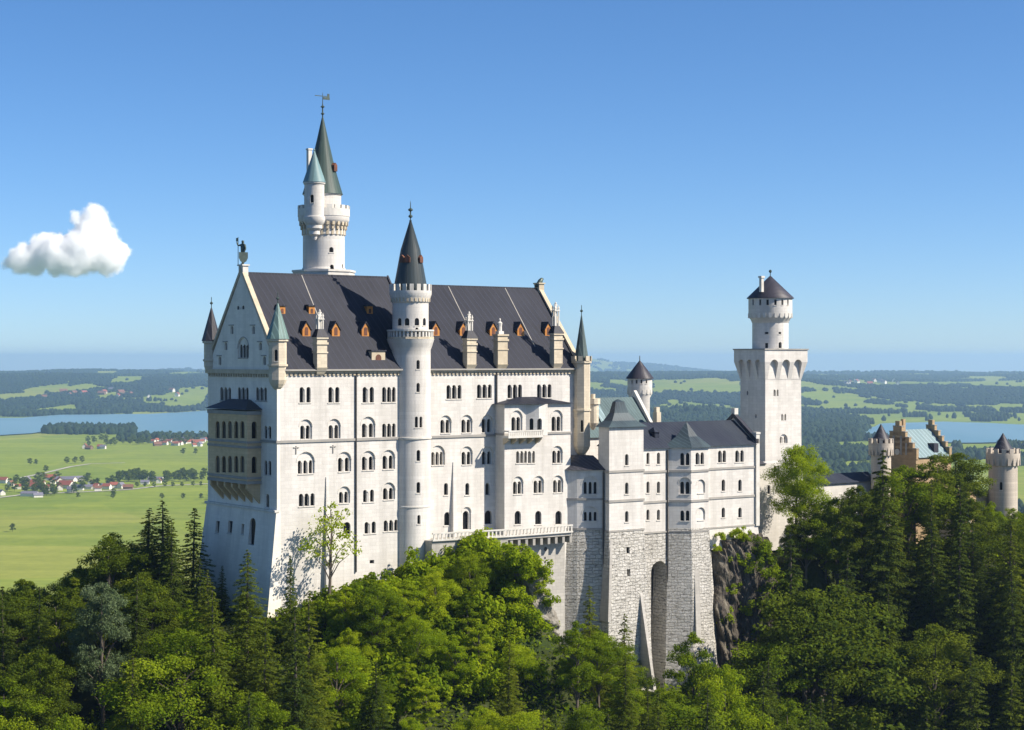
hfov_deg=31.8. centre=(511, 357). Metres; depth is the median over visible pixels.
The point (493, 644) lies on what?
shrub
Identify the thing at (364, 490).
window
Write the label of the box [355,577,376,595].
shrub
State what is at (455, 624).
shrub
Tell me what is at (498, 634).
shrub
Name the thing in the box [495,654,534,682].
shrub
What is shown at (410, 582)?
shrub
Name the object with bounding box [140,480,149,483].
village house
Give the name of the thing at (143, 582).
broadleaf tree
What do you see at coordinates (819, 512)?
broadleaf tree
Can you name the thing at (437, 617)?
shrub
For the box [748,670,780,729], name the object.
spruce tree
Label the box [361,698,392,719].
shrub
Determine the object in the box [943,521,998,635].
spruce tree
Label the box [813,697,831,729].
spruce tree
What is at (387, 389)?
window
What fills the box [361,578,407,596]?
shrub
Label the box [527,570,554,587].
shrub
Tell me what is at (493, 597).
shrub
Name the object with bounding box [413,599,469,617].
shrub
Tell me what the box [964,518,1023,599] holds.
broadleaf tree
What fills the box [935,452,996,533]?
broadleaf tree
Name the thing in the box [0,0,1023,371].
sky
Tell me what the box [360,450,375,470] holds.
window
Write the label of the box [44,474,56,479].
village house
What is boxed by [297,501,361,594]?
young tree
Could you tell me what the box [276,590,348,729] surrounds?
spruce tree
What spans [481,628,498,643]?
shrub
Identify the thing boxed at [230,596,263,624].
broadleaf tree
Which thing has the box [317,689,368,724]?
shrub
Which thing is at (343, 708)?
shrub
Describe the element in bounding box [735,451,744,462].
window
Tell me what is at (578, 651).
broadleaf tree
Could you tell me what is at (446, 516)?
window
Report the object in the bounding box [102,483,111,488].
village house
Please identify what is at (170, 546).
spruce tree
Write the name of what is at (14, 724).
broadleaf tree
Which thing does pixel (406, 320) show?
window
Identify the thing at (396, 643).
shrub
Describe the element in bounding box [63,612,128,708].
broadleaf tree
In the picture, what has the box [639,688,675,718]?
broadleaf tree
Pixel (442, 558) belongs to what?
shrub
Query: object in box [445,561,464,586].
shrub
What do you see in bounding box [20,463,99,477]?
path
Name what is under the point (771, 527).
link wing
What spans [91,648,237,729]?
broadleaf tree
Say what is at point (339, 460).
window
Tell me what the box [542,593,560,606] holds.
shrub
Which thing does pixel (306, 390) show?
window
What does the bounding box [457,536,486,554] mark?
shrub
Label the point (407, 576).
shrub
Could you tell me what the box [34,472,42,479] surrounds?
field tree
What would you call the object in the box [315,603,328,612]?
shrub
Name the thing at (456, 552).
shrub
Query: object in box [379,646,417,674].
shrub
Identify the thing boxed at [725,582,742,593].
shrub
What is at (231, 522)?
window
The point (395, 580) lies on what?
shrub
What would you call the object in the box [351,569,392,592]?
shrub
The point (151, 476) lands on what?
field tree
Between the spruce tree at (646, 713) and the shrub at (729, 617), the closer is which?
the spruce tree at (646, 713)
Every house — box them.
[0,477,8,482]
[20,491,38,496]
[33,492,42,497]
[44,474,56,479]
[55,476,76,481]
[58,480,72,488]
[72,484,83,489]
[84,445,93,449]
[84,484,92,489]
[94,485,101,490]
[97,391,106,394]
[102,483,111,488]
[110,481,117,487]
[116,482,124,488]
[122,484,133,488]
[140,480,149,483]
[147,477,164,480]
[153,442,161,445]
[585,390,660,458]
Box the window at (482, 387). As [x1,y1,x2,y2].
[476,385,492,398]
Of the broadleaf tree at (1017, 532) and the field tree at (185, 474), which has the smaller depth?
the broadleaf tree at (1017, 532)
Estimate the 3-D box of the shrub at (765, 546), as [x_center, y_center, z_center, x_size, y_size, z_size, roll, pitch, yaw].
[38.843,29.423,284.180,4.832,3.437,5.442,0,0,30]
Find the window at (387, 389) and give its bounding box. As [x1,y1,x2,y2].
[381,387,396,402]
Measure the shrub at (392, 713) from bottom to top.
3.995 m
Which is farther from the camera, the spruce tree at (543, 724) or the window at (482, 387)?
the window at (482, 387)
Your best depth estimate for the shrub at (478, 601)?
241.24 m
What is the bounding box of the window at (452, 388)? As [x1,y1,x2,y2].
[446,385,461,399]
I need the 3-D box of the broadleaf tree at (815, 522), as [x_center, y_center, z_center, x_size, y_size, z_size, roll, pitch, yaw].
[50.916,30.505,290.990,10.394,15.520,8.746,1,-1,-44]
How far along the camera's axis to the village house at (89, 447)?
3756.46 m
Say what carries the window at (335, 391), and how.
in the palace
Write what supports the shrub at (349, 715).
on the castle hill
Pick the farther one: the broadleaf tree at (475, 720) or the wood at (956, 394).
the wood at (956, 394)
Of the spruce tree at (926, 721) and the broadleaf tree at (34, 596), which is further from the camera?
the spruce tree at (926, 721)
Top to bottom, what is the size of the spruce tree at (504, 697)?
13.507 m
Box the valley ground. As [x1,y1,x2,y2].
[0,359,1023,627]
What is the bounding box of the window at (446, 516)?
[443,512,450,526]
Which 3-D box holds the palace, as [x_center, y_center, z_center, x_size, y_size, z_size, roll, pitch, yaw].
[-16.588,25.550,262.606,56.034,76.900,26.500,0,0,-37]
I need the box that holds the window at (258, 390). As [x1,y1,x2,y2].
[255,389,266,401]
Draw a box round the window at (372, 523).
[364,522,376,534]
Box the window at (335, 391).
[328,387,339,403]
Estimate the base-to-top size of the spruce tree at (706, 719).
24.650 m
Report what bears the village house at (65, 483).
on the valley ground
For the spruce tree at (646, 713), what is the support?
on the castle hill
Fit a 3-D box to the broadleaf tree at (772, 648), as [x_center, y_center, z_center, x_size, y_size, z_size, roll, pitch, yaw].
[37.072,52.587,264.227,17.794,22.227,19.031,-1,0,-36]
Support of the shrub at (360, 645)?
on the castle hill
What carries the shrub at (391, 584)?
on the castle hill
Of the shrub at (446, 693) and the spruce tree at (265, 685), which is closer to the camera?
the spruce tree at (265, 685)
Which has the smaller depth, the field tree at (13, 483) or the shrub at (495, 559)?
the shrub at (495, 559)
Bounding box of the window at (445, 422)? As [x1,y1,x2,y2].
[439,415,451,433]
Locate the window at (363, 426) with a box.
[360,416,375,437]
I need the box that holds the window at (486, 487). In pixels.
[485,483,490,495]
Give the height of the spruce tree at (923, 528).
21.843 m
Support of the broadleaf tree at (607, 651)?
on the castle hill
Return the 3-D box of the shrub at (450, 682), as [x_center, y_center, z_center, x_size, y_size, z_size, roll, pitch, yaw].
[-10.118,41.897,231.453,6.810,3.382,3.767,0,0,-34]
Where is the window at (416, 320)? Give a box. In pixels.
[415,318,419,326]
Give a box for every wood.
[0,368,1023,381]
[0,374,1023,411]
[0,396,207,440]
[160,358,957,373]
[650,402,1023,512]
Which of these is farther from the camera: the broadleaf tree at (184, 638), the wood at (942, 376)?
the wood at (942, 376)
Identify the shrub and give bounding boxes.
[207,636,244,653]
[239,621,275,635]
[250,623,286,643]
[269,625,280,640]
[276,608,316,625]
[284,613,325,625]
[298,599,326,625]
[305,593,337,614]
[307,585,362,606]
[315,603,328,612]
[315,627,364,671]
[315,654,363,695]
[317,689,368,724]
[318,596,357,629]
[321,706,369,729]
[323,698,382,728]
[326,619,359,637]
[327,628,366,651]
[330,666,363,688]
[335,604,363,635]
[339,704,361,721]
[340,582,378,610]
[340,657,374,681]
[340,702,364,721]
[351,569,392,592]
[353,666,391,694]
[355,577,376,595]
[357,677,413,704]
[359,698,395,723]
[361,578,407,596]
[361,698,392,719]
[362,575,419,595]
[362,635,407,651]
[362,637,396,660]
[363,652,406,679]
[365,642,389,660]
[366,655,390,675]
[368,625,402,650]
[368,672,409,711]
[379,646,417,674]
[380,701,404,718]
[381,646,430,668]
[388,580,398,586]
[390,573,412,582]
[390,608,434,636]
[391,565,420,581]
[392,687,417,710]
[393,703,410,711]
[394,601,448,626]
[395,639,430,672]
[396,545,447,584]
[397,563,433,574]
[397,668,423,707]
[400,637,439,667]
[401,578,427,603]
[401,683,419,698]
[404,605,454,640]
[407,659,442,694]
[409,582,439,603]
[409,663,449,696]
[412,645,443,669]
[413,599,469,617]
[418,561,440,575]
[423,674,454,697]
[423,690,451,701]
[429,640,449,662]
[434,607,454,633]
[438,555,449,565]
[438,683,463,697]
[440,652,482,679]
[441,545,479,563]
[444,577,467,595]
[444,605,460,619]
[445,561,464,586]
[446,604,474,624]
[447,629,473,658]
[448,618,469,632]
[449,648,505,677]
[449,668,482,697]
[451,597,484,623]
[452,581,490,609]
[453,548,472,559]
[455,682,489,696]
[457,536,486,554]
[457,546,499,566]
[458,526,494,550]
[459,659,481,685]
[460,580,496,602]
[470,568,506,595]
[470,630,493,651]
[471,531,500,553]
[472,588,505,621]
[478,658,494,675]
[480,631,503,653]
[480,664,516,694]
[481,600,502,619]
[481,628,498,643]
[481,656,528,671]
[481,658,511,690]
[482,552,504,565]
[482,611,511,633]
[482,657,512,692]
[487,568,523,590]
[488,611,533,629]
[489,542,532,565]
[489,627,504,650]
[493,581,515,604]
[493,590,520,605]
[494,561,533,573]
[494,631,517,649]
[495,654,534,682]
[496,619,524,642]
[498,595,536,624]
[500,583,525,597]
[502,566,517,581]
[503,609,539,636]
[504,543,535,567]
[506,600,527,615]
[508,645,535,674]
[510,653,549,680]
[512,592,536,606]
[513,610,550,633]
[519,567,538,580]
[520,550,543,567]
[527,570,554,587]
[533,559,553,576]
[534,586,550,594]
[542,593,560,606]
[712,544,721,551]
[715,532,725,539]
[716,606,734,623]
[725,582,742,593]
[726,638,740,655]
[728,525,746,538]
[728,552,750,566]
[738,599,755,615]
[741,529,752,541]
[743,550,764,573]
[751,535,772,555]
[753,547,783,564]
[755,598,772,618]
[757,580,776,591]
[760,564,783,580]
[774,571,802,592]
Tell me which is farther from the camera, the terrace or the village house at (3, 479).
the village house at (3, 479)
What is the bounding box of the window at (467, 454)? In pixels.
[460,446,472,465]
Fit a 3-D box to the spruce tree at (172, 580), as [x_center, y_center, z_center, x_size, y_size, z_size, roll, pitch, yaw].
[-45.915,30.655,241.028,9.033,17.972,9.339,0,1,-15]
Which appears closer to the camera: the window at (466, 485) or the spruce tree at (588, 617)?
the spruce tree at (588, 617)
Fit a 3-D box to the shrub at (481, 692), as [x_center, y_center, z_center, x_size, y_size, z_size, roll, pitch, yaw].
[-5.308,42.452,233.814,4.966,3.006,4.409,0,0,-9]
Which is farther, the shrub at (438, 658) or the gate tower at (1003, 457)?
the gate tower at (1003, 457)
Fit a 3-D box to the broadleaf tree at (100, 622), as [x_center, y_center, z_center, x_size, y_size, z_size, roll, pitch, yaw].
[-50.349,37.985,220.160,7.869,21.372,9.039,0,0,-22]
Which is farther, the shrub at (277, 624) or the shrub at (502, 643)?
the shrub at (502, 643)
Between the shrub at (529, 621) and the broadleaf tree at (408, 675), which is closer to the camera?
the broadleaf tree at (408, 675)
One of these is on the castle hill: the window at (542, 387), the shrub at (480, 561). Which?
the shrub at (480, 561)
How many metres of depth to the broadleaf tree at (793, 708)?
253.41 m
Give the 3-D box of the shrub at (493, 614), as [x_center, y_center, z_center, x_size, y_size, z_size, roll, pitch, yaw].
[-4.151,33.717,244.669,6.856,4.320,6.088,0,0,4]
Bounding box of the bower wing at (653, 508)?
[565,399,760,695]
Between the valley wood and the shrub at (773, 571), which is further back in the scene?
the valley wood
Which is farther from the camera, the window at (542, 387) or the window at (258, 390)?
the window at (542, 387)
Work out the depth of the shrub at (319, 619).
236.22 m
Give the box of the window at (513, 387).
[507,385,519,398]
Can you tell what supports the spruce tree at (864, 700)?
on the castle hill
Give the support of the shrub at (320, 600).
on the castle hill
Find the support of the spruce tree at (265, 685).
on the castle hill
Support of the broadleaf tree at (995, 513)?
on the castle hill
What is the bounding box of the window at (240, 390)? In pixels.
[239,388,248,398]
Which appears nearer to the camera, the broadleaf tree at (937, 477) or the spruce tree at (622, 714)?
the spruce tree at (622, 714)
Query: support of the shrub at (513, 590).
on the castle hill
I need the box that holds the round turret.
[626,356,653,415]
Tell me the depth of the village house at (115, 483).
2635.14 m
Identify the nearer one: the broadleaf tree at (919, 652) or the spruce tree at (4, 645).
the spruce tree at (4, 645)
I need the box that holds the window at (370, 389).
[362,387,373,403]
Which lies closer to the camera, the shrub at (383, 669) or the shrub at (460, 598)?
the shrub at (383, 669)
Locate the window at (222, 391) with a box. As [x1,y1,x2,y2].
[219,388,230,400]
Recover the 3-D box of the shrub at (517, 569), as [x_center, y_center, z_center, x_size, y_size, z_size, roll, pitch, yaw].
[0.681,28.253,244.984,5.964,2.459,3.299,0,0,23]
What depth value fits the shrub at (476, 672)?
232.49 m
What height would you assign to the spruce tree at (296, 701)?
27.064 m
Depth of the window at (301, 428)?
242.90 m
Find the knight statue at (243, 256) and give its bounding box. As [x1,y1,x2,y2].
[236,238,247,263]
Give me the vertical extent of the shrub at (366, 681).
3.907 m
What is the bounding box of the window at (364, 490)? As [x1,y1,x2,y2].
[363,490,374,502]
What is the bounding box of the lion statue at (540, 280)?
[534,278,543,286]
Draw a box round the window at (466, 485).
[465,483,469,495]
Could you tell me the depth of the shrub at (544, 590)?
246.99 m
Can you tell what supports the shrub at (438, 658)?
on the castle hill
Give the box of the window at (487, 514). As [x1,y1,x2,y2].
[484,511,492,524]
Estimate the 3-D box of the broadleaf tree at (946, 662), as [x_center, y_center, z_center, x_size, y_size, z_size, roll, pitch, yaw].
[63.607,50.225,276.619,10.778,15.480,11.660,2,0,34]
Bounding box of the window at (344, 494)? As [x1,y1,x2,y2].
[337,486,350,503]
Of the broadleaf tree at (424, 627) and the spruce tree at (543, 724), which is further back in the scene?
the broadleaf tree at (424, 627)
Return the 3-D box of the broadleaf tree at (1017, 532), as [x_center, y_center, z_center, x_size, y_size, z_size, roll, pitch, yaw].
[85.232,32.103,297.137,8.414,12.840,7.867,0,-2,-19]
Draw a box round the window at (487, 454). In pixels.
[481,446,493,464]
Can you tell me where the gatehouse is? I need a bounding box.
[888,419,987,543]
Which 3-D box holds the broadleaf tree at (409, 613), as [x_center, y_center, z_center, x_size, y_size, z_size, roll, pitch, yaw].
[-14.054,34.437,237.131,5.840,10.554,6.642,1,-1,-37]
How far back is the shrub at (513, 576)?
247.76 m
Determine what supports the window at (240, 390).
in the palace
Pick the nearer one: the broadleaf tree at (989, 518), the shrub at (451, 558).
the shrub at (451, 558)
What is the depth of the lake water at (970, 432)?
4688.86 m
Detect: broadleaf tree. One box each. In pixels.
[0,578,55,656]
[0,587,55,640]
[0,594,54,677]
[0,648,82,729]
[0,677,54,729]
[8,580,52,619]
[15,630,76,685]
[22,590,94,718]
[36,589,57,614]
[40,713,96,729]
[43,567,103,609]
[49,565,97,618]
[53,577,88,690]
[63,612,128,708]
[66,581,131,729]
[75,532,157,649]
[81,564,132,594]
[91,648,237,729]
[96,544,158,572]
[96,572,178,660]
[104,669,154,727]
[115,584,179,665]
[132,628,241,729]
[173,600,205,696]
[224,690,289,729]
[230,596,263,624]
[275,725,300,729]
[301,645,373,711]
[327,585,359,629]
[330,627,374,664]
[345,584,409,648]
[369,681,398,728]
[373,580,387,600]
[385,579,427,643]
[395,657,416,716]
[396,617,449,672]
[399,717,425,729]
[406,677,441,727]
[407,566,466,620]
[431,634,476,696]
[435,560,452,580]
[441,548,497,601]
[451,706,507,729]
[454,594,481,637]
[460,618,494,667]
[483,562,509,591]
[485,709,557,729]
[499,643,542,697]
[550,620,600,709]
[562,704,605,729]
[572,632,637,707]
[577,631,633,676]
[600,666,659,710]
[602,674,644,726]
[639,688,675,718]
[639,689,698,729]
[639,699,750,729]
[662,631,722,727]
[694,664,774,729]
[713,640,838,729]
[730,588,878,729]
[735,584,947,729]
[760,443,833,534]
[772,700,826,729]
[773,724,805,729]
[779,517,799,568]
[784,509,830,584]
[797,499,853,580]
[804,506,834,535]
[810,496,863,586]
[835,486,878,567]
[844,484,886,584]
[862,490,893,542]
[868,465,957,561]
[873,623,1004,729]
[890,635,960,717]
[903,455,963,546]
[903,490,919,543]
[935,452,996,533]
[946,492,987,568]
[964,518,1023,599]
[976,501,1007,553]
[977,513,1006,562]
[1001,508,1023,552]
[1011,516,1023,560]
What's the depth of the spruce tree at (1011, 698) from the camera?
265.10 m
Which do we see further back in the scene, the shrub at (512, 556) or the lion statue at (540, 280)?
the lion statue at (540, 280)
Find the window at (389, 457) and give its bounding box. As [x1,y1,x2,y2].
[381,449,395,469]
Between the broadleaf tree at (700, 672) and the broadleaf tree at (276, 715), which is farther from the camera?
the broadleaf tree at (700, 672)
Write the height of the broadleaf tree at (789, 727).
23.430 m
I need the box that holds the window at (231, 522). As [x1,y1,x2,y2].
[226,521,232,534]
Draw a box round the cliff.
[711,533,777,704]
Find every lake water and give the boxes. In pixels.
[0,410,207,434]
[866,421,1023,442]
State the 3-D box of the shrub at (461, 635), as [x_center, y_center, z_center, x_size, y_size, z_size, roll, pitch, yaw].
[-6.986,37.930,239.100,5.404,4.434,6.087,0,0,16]
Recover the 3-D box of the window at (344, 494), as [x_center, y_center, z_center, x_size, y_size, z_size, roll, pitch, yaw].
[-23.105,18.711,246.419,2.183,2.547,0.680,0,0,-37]
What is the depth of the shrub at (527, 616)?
243.08 m
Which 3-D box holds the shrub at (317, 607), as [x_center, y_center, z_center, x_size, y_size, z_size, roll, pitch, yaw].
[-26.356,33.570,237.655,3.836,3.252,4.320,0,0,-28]
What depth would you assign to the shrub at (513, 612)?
242.78 m
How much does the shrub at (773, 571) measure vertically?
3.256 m
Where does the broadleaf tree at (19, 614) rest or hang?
on the castle hill
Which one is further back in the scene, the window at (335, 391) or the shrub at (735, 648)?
the shrub at (735, 648)
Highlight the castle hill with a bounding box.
[7,541,1023,729]
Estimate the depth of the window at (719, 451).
282.04 m
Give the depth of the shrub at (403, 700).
226.04 m
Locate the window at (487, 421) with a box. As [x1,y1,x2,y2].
[481,414,493,433]
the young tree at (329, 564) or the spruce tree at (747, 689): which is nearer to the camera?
the young tree at (329, 564)
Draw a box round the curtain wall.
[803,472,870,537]
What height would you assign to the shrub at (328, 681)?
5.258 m
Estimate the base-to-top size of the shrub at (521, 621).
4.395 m
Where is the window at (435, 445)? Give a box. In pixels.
[431,445,445,465]
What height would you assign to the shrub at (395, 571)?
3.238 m
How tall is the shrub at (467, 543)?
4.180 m
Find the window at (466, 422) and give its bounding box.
[460,414,472,433]
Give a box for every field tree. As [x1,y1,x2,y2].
[9,481,18,491]
[18,478,26,488]
[23,483,29,490]
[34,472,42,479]
[41,472,47,479]
[48,476,55,482]
[109,475,115,481]
[114,474,121,481]
[140,471,147,479]
[148,472,155,479]
[163,470,172,478]
[182,471,190,479]
[191,471,198,478]
[200,467,207,476]
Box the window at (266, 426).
[263,426,271,439]
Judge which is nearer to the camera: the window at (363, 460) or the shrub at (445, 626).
the shrub at (445, 626)
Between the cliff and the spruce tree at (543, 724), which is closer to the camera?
the spruce tree at (543, 724)
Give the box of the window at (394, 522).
[383,520,398,532]
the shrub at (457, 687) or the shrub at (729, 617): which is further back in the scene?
the shrub at (729, 617)
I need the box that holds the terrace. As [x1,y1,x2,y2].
[425,524,572,640]
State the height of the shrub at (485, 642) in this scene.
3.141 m
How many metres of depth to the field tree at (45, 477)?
2789.37 m
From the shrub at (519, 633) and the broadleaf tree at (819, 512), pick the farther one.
the broadleaf tree at (819, 512)
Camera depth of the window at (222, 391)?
252.11 m
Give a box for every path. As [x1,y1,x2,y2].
[0,483,207,497]
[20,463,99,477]
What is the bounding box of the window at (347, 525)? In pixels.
[343,522,351,534]
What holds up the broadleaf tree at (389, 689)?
on the castle hill
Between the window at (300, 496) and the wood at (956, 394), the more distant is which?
the wood at (956, 394)
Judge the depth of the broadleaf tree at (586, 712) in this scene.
225.95 m
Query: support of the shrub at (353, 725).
on the castle hill
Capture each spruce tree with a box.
[0,586,28,718]
[0,647,8,726]
[5,587,73,729]
[108,572,165,702]
[110,656,155,729]
[114,508,177,621]
[135,500,202,620]
[135,523,160,573]
[153,520,197,629]
[157,519,187,595]
[170,508,227,626]
[181,586,245,729]
[185,558,218,642]
[192,570,225,656]
[206,549,290,710]
[213,566,232,622]
[239,692,262,729]
[242,617,288,728]
[268,607,325,729]
[269,556,305,656]
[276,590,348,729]
[354,661,395,729]
[486,640,526,729]
[536,713,547,729]
[547,694,565,729]
[573,585,615,713]
[601,613,645,729]
[602,713,613,729]
[608,658,640,729]
[638,684,656,729]
[645,693,667,729]
[693,688,722,729]
[731,687,751,723]
[743,664,754,701]
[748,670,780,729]
[751,539,818,717]
[755,657,785,726]
[798,699,822,729]
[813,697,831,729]
[815,548,888,725]
[821,676,848,729]
[851,450,924,647]
[852,669,875,724]
[869,589,915,704]
[870,487,919,593]
[899,503,964,646]
[908,480,962,602]
[916,705,935,729]
[923,523,994,676]
[934,476,993,605]
[942,479,974,555]
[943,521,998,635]
[944,638,995,729]
[969,520,1023,667]
[973,717,980,729]
[982,563,1023,720]
[991,660,1023,729]
[1008,600,1023,678]
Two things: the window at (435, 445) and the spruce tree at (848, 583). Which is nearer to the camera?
the window at (435, 445)
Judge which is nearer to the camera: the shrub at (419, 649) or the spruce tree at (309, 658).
the spruce tree at (309, 658)
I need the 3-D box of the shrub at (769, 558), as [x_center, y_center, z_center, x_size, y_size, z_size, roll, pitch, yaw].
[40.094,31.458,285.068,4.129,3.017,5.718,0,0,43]
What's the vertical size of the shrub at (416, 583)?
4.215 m
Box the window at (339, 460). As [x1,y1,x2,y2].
[336,451,351,472]
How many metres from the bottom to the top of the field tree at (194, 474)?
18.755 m
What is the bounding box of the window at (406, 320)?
[404,318,408,326]
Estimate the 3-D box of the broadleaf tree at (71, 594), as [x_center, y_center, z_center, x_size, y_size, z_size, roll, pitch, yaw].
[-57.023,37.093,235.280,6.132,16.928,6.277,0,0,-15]
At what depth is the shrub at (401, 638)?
233.97 m
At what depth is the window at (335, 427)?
245.58 m
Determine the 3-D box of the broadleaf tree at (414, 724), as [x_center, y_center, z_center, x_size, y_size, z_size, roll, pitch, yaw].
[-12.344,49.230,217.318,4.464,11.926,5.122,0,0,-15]
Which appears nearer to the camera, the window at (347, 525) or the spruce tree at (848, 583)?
the window at (347, 525)
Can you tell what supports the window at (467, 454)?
in the palace
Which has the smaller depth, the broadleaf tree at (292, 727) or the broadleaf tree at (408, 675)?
the broadleaf tree at (292, 727)
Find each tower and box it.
[292,93,355,274]
[387,200,433,565]
[733,270,808,461]
[868,424,893,540]
[986,433,1019,552]
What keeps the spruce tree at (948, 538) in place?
on the castle hill
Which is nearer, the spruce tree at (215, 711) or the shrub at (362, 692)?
the spruce tree at (215, 711)
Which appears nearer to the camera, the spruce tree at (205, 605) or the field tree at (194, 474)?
the spruce tree at (205, 605)
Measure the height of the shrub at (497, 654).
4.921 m
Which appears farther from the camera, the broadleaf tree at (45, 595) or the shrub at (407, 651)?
the broadleaf tree at (45, 595)
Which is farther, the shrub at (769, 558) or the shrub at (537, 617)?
the shrub at (769, 558)
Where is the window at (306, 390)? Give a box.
[299,387,311,403]
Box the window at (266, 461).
[263,461,271,476]
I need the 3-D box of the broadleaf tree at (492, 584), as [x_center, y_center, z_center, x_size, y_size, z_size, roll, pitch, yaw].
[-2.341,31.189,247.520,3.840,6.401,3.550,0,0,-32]
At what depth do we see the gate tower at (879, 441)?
318.12 m
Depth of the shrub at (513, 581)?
247.19 m
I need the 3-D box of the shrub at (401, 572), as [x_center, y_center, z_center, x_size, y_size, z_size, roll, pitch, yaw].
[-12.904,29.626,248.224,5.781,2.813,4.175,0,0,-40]
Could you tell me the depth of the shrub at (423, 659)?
232.37 m
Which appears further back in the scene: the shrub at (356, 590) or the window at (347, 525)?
the window at (347, 525)
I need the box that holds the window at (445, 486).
[443,483,448,495]
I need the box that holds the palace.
[195,264,591,658]
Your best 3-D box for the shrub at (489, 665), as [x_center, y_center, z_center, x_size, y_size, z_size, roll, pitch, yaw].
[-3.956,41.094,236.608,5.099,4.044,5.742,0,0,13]
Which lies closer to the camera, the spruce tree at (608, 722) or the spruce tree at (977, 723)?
the spruce tree at (608, 722)
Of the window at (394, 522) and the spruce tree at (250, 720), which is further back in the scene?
the window at (394, 522)
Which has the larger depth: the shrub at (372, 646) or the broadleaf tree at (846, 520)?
the broadleaf tree at (846, 520)
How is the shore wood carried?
on the valley ground
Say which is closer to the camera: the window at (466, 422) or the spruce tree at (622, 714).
the spruce tree at (622, 714)
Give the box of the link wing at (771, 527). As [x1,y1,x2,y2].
[758,461,802,550]
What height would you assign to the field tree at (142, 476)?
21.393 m
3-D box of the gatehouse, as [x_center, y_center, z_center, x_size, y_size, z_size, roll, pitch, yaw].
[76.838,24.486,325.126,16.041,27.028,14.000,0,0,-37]
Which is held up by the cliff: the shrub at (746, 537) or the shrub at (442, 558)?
the shrub at (746, 537)
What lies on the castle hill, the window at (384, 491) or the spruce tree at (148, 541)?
the spruce tree at (148, 541)
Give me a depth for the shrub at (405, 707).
226.55 m
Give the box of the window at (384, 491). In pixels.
[382,482,395,500]
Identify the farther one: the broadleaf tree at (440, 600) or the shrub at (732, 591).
the shrub at (732, 591)
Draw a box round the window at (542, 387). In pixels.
[537,384,551,398]
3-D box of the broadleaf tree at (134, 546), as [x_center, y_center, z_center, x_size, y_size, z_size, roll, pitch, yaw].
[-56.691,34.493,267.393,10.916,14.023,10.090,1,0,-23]
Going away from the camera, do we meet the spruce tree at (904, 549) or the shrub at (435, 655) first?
the shrub at (435, 655)
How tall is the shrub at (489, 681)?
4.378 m
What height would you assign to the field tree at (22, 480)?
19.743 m
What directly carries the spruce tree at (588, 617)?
on the castle hill
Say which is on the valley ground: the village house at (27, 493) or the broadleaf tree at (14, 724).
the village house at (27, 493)
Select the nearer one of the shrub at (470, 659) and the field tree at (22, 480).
the shrub at (470, 659)
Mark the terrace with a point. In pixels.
(547, 545)
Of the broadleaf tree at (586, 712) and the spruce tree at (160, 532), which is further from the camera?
the spruce tree at (160, 532)
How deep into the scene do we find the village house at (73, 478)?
2763.24 m
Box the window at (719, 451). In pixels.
[718,451,726,462]
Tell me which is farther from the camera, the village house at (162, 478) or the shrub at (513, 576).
the village house at (162, 478)
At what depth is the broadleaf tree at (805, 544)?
289.11 m
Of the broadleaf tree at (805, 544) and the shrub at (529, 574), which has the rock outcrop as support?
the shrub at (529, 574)
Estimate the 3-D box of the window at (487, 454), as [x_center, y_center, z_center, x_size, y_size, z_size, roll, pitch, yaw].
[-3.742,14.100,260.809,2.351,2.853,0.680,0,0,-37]
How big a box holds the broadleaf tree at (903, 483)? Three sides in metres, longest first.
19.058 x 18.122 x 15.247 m
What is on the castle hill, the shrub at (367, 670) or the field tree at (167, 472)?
the shrub at (367, 670)
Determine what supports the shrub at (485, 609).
on the castle hill
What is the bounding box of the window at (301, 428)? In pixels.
[299,419,312,439]
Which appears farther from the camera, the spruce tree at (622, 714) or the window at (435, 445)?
the window at (435, 445)
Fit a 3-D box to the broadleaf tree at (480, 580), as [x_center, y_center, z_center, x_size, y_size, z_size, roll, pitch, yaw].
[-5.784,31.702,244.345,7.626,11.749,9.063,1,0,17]
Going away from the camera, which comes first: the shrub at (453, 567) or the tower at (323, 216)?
the shrub at (453, 567)
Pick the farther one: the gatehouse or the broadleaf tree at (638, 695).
the gatehouse
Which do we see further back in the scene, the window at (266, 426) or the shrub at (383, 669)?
the window at (266, 426)
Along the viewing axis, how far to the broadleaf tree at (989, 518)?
302.65 m
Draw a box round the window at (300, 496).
[298,494,315,507]
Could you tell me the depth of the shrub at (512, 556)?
243.51 m
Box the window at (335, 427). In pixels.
[327,418,340,437]
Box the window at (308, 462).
[296,451,315,474]
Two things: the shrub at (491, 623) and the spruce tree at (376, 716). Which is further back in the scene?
the shrub at (491, 623)
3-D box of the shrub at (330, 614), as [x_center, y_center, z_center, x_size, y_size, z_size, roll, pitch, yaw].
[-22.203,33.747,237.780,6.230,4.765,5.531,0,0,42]
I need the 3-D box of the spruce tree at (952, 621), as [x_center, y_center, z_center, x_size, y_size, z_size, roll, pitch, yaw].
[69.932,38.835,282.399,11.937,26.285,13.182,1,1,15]
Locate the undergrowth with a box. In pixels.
[77,535,1023,729]
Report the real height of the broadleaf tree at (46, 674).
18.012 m
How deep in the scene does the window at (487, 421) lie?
260.88 m
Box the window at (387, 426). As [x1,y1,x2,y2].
[382,424,393,436]

